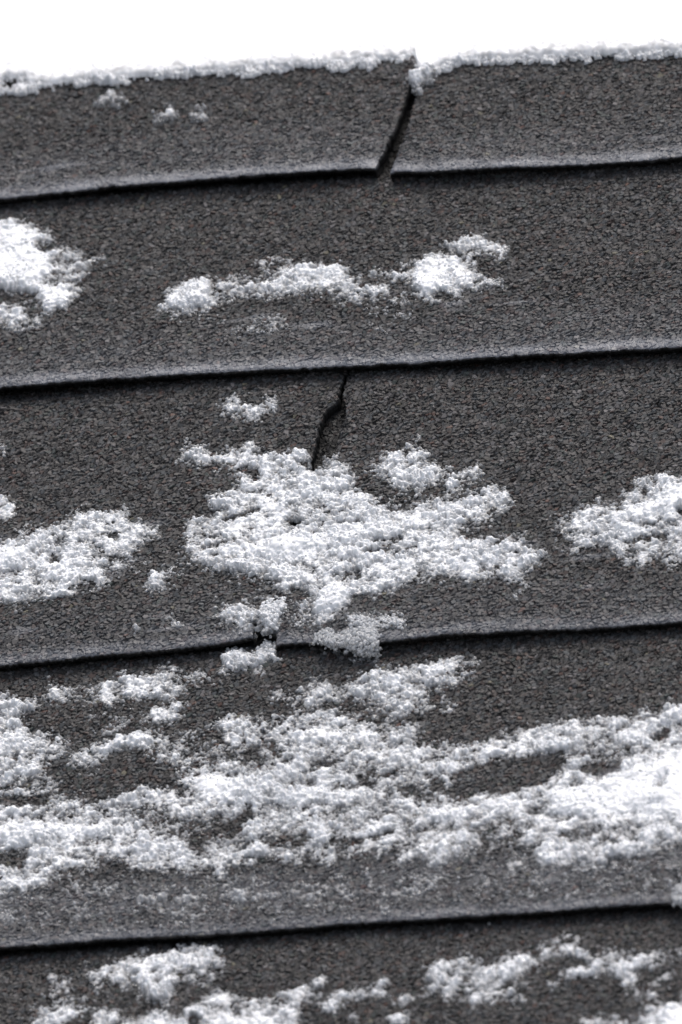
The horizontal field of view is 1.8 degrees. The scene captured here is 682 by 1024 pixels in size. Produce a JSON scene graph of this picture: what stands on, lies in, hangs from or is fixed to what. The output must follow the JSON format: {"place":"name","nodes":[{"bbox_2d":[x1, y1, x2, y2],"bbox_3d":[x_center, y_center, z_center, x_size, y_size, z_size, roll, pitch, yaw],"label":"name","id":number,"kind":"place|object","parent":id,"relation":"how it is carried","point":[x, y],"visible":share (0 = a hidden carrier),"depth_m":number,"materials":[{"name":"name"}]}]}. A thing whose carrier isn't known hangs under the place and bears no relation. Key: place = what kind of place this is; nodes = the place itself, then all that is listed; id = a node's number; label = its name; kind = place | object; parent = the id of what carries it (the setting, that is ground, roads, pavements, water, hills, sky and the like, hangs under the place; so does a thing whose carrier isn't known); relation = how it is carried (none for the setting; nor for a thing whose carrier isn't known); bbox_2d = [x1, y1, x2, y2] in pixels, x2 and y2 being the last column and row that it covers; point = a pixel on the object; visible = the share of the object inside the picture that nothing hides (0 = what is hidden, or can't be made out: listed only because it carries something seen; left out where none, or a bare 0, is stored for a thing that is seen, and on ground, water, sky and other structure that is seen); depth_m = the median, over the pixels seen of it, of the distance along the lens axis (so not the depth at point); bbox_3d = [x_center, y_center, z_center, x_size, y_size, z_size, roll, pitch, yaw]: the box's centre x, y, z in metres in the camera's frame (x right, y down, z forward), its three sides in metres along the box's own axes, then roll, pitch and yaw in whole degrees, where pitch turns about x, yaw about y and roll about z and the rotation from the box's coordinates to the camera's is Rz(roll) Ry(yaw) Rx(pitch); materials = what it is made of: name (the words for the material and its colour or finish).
{"place":"outdoors","nodes":[
{"label":"outdoors","id":0,"kind":"place"},
{"bbox_3d":[0.077,0.309,6.240,0.940,0.788,1.300,-6,36,17],"label":"roof deck","id":1,"kind":"object","parent":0,"visible":0},
{"bbox_2d":[0,940,178,1023],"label":"roof shingle","id":2,"kind":"object","parent":1,"relation":"on","point":[25,983],"visible":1,"depth_m":5.85,"materials":[{"name":"concrete"}]},
{"bbox_2d":[28,973,123,1023],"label":"snow patch","id":3,"kind":"object","parent":2,"relation":"on","point":[53,1018],"visible":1,"depth_m":5.84,"materials":[{"name":"white snow"}]},
{"bbox_2d":[0,370,350,670],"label":"roof shingle","id":4,"kind":"object","parent":1,"relation":"on","point":[106,446],"visible":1,"depth_m":6.03,"materials":[{"name":"concrete"}]},
{"bbox_2d":[0,494,17,517],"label":"snow patch","id":5,"kind":"object","parent":4,"relation":"on","point":[6,510],"visible":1,"depth_m":6.04,"materials":[{"name":"white snow"}]},
{"bbox_2d":[0,503,160,611],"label":"snow patch","id":6,"kind":"object","parent":4,"relation":"on","point":[71,566],"visible":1,"depth_m":6.01,"materials":[{"name":"white snow"}]},
{"bbox_2d":[132,623,140,630],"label":"snow patch","id":7,"kind":"object","parent":4,"relation":"on","point":[135,625],"visible":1,"depth_m":5.97,"materials":[{"name":"white snow"}]},
{"bbox_2d":[109,559,184,596],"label":"snow patch","id":8,"kind":"object","parent":4,"relation":"on","point":[155,577],"visible":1,"depth_m":5.99,"materials":[{"name":"white snow"}]},
{"bbox_2d":[164,612,180,626],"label":"snow patch","id":9,"kind":"object","parent":4,"relation":"on","point":[178,623],"visible":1,"depth_m":5.97,"materials":[{"name":"white snow"}]},
{"bbox_2d":[215,392,278,422],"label":"snow patch","id":10,"kind":"object","parent":4,"relation":"on","point":[254,410],"visible":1,"depth_m":6.05,"materials":[{"name":"white snow"}]},
{"bbox_2d":[208,592,287,636],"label":"snow patch","id":11,"kind":"object","parent":4,"relation":"on","point":[269,613],"visible":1,"depth_m":5.96,"materials":[{"name":"white snow"}]},
{"bbox_2d":[0,55,415,202],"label":"ridge shingle","id":12,"kind":"object","parent":1,"relation":"on","point":[66,140],"visible":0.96,"depth_m":6.16,"materials":[{"name":"concrete"}]},
{"bbox_2d":[93,83,128,108],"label":"snow patch","id":13,"kind":"object","parent":12,"relation":"on","point":[112,92],"visible":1,"depth_m":6.19,"materials":[{"name":"white snow"}]},
{"bbox_2d":[152,103,178,125],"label":"snow patch","id":14,"kind":"object","parent":12,"relation":"on","point":[169,110],"visible":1,"depth_m":6.17,"materials":[{"name":"white snow"}]},
{"bbox_2d":[189,103,208,123],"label":"snow patch","id":15,"kind":"object","parent":12,"relation":"on","point":[203,114],"visible":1,"depth_m":6.17,"materials":[{"name":"white snow"}]},
{"bbox_2d":[0,0,681,95],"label":"snow cover","id":16,"kind":"object","parent":12,"relation":"on","point":[50,43],"visible":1,"depth_m":6.19,"materials":[{"name":"white snow"}]},
{"bbox_2d":[0,393,681,951],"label":"roof shingle","id":17,"kind":"object","parent":1,"relation":"on","point":[518,685],"visible":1,"depth_m":5.89,"materials":[{"name":"concrete"}]},
{"bbox_2d":[87,708,149,735],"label":"snow patch","id":18,"kind":"object","parent":17,"relation":"on","point":[110,725],"visible":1,"depth_m":5.94,"materials":[{"name":"white snow"}]},
{"bbox_2d":[39,661,221,708],"bbox_3d":[-0.058,0.048,5.954,0.053,0.003,0.022,-6,36,17],"label":"snow patch","id":19,"kind":"object","parent":17,"relation":"on","point":[138,687],"visible":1,"depth_m":5.95,"materials":[{"name":"white snow"}]},
{"bbox_2d":[147,700,188,726],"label":"snow patch","id":20,"kind":"object","parent":17,"relation":"on","point":[159,714],"visible":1,"depth_m":5.94,"materials":[{"name":"white snow"}]},
{"bbox_2d":[216,633,280,676],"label":"snow patch","id":21,"kind":"object","parent":17,"relation":"on","point":[235,658],"visible":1,"depth_m":5.95,"materials":[{"name":"white snow"}]},
{"bbox_2d":[0,690,681,905],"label":"snow patch","id":22,"kind":"object","parent":17,"relation":"on","point":[629,789],"visible":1,"depth_m":5.88,"materials":[{"name":"white snow"}]},
{"bbox_2d":[0,852,681,934],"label":"snow patch","id":23,"kind":"object","parent":17,"relation":"on","point":[141,896],"visible":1,"depth_m":5.85,"materials":[{"name":"white snow"}]},
{"bbox_2d":[267,651,481,721],"bbox_3d":[0.008,0.048,5.922,0.061,0.004,0.033,-6,36,17],"label":"snow patch","id":24,"kind":"object","parent":17,"relation":"on","point":[387,678],"visible":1,"depth_m":5.92,"materials":[{"name":"white snow"}]},
{"bbox_2d":[0,79,681,391],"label":"roof shingle","id":25,"kind":"object","parent":1,"relation":"on","point":[590,264],"visible":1,"depth_m":6.09,"materials":[{"name":"concrete"}]},
{"bbox_2d":[0,301,42,331],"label":"snow patch","id":26,"kind":"object","parent":25,"relation":"on","point":[15,314],"visible":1,"depth_m":6.11,"materials":[{"name":"white snow"}]},
{"bbox_2d":[0,217,105,313],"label":"snow patch","id":27,"kind":"object","parent":25,"relation":"on","point":[25,264],"visible":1,"depth_m":6.13,"materials":[{"name":"white snow"}]},
{"bbox_2d":[223,313,293,338],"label":"snow patch","id":28,"kind":"object","parent":25,"relation":"on","point":[264,325],"visible":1,"depth_m":6.08,"materials":[{"name":"white snow"}]},
{"bbox_2d":[155,251,411,324],"bbox_3d":[-0.014,-0.061,6.085,0.083,0.006,0.046,-6,36,17],"label":"snow patch","id":29,"kind":"object","parent":25,"relation":"on","point":[191,293],"visible":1,"depth_m":6.09,"materials":[{"name":"white snow"}]},
{"bbox_2d":[368,252,507,304],"bbox_3d":[0.027,-0.065,6.071,0.045,0.004,0.029,-6,36,17],"label":"snow patch","id":30,"kind":"object","parent":25,"relation":"on","point":[433,272],"visible":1,"depth_m":6.07,"materials":[{"name":"white snow"}]},
{"bbox_2d":[436,232,510,263],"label":"snow patch","id":31,"kind":"object","parent":25,"relation":"on","point":[464,242],"visible":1,"depth_m":6.08,"materials":[{"name":"white snow"}]},
{"bbox_2d":[149,878,681,1023],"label":"roof shingle","id":32,"kind":"object","parent":1,"relation":"on","point":[271,965],"visible":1,"depth_m":5.81,"materials":[{"name":"concrete"}]},
{"bbox_2d":[84,943,225,1007],"bbox_3d":[-0.051,0.125,5.842,0.043,0.005,0.029,-6,36,17],"label":"snow patch","id":33,"kind":"object","parent":32,"relation":"on","point":[200,959],"visible":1,"depth_m":5.84,"materials":[{"name":"white snow"}]},
{"bbox_2d":[121,974,327,1023],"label":"snow patch","id":34,"kind":"object","parent":32,"relation":"on","point":[259,1016],"visible":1,"depth_m":5.82,"materials":[{"name":"white snow"}]},
{"bbox_2d":[317,989,349,1013],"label":"snow patch","id":35,"kind":"object","parent":32,"relation":"on","point":[330,1005],"visible":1,"depth_m":5.81,"materials":[{"name":"white snow"}]},
{"bbox_2d":[346,983,410,1023],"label":"snow patch","id":36,"kind":"object","parent":32,"relation":"on","point":[397,1018],"visible":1,"depth_m":5.80,"materials":[{"name":"white snow"}]},
{"bbox_2d":[370,977,410,1004],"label":"snow patch","id":37,"kind":"object","parent":32,"relation":"on","point":[382,982],"visible":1,"depth_m":5.81,"materials":[{"name":"white snow"}]},
{"bbox_2d":[418,945,544,1009],"bbox_3d":[0.037,0.124,5.802,0.036,0.004,0.031,-6,36,17],"label":"snow patch","id":38,"kind":"object","parent":32,"relation":"on","point":[508,969],"visible":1,"depth_m":5.80,"materials":[{"name":"white snow"}]},
{"bbox_2d":[536,934,664,998],"bbox_3d":[0.068,0.121,5.792,0.038,0.004,0.037,-6,36,17],"label":"snow patch","id":39,"kind":"object","parent":32,"relation":"on","point":[620,967],"visible":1,"depth_m":5.79,"materials":[{"name":"white snow"}]},
{"bbox_2d":[578,1012,635,1023],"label":"snow patch","id":40,"kind":"object","parent":32,"relation":"on","point":[597,1021],"visible":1,"depth_m":5.77,"materials":[{"name":"white snow"}]},
{"bbox_2d":[630,948,681,1023],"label":"snow patch","id":41,"kind":"object","parent":32,"relation":"on","point":[670,1013],"visible":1,"depth_m":5.76,"materials":[{"name":"white snow"}]},
{"bbox_2d":[669,882,681,907],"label":"snow patch","id":42,"kind":"object","parent":32,"relation":"on","point":[678,891],"visible":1,"depth_m":5.80,"materials":[{"name":"white snow"}]},
{"bbox_2d":[270,351,681,651],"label":"roof shingle","id":43,"kind":"object","parent":1,"relation":"on","point":[541,440],"visible":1,"depth_m":5.98,"materials":[{"name":"concrete"}]},
{"bbox_2d":[287,580,351,629],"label":"snow patch","id":44,"kind":"object","parent":43,"relation":"on","point":[332,596],"visible":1,"depth_m":5.95,"materials":[{"name":"white snow"}]},
{"bbox_2d":[174,434,547,600],"bbox_3d":[0.005,-0.001,5.990,0.123,0.007,0.091,-6,36,17],"label":"snow patch","id":45,"kind":"object","parent":43,"relation":"on","point":[282,550],"visible":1,"depth_m":5.98,"materials":[{"name":"white snow"}]},
{"bbox_2d":[312,610,417,661],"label":"snow patch","id":46,"kind":"object","parent":43,"relation":"on","point":[366,632],"visible":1,"depth_m":5.94,"materials":[{"name":"white snow"}]},
{"bbox_2d":[545,470,681,570],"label":"snow patch","id":47,"kind":"object","parent":43,"relation":"on","point":[665,503],"visible":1,"depth_m":5.95,"materials":[{"name":"white snow"}]},
{"bbox_2d":[390,54,681,182],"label":"ridge shingle","id":48,"kind":"object","parent":1,"relation":"on","point":[607,111],"visible":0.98,"depth_m":6.12,"materials":[{"name":"concrete"}]},
{"bbox_2d":[403,61,437,95],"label":"snow patch","id":49,"kind":"object","parent":48,"relation":"on","point":[417,77],"visible":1,"depth_m":6.16,"materials":[{"name":"white snow"}]}
]}

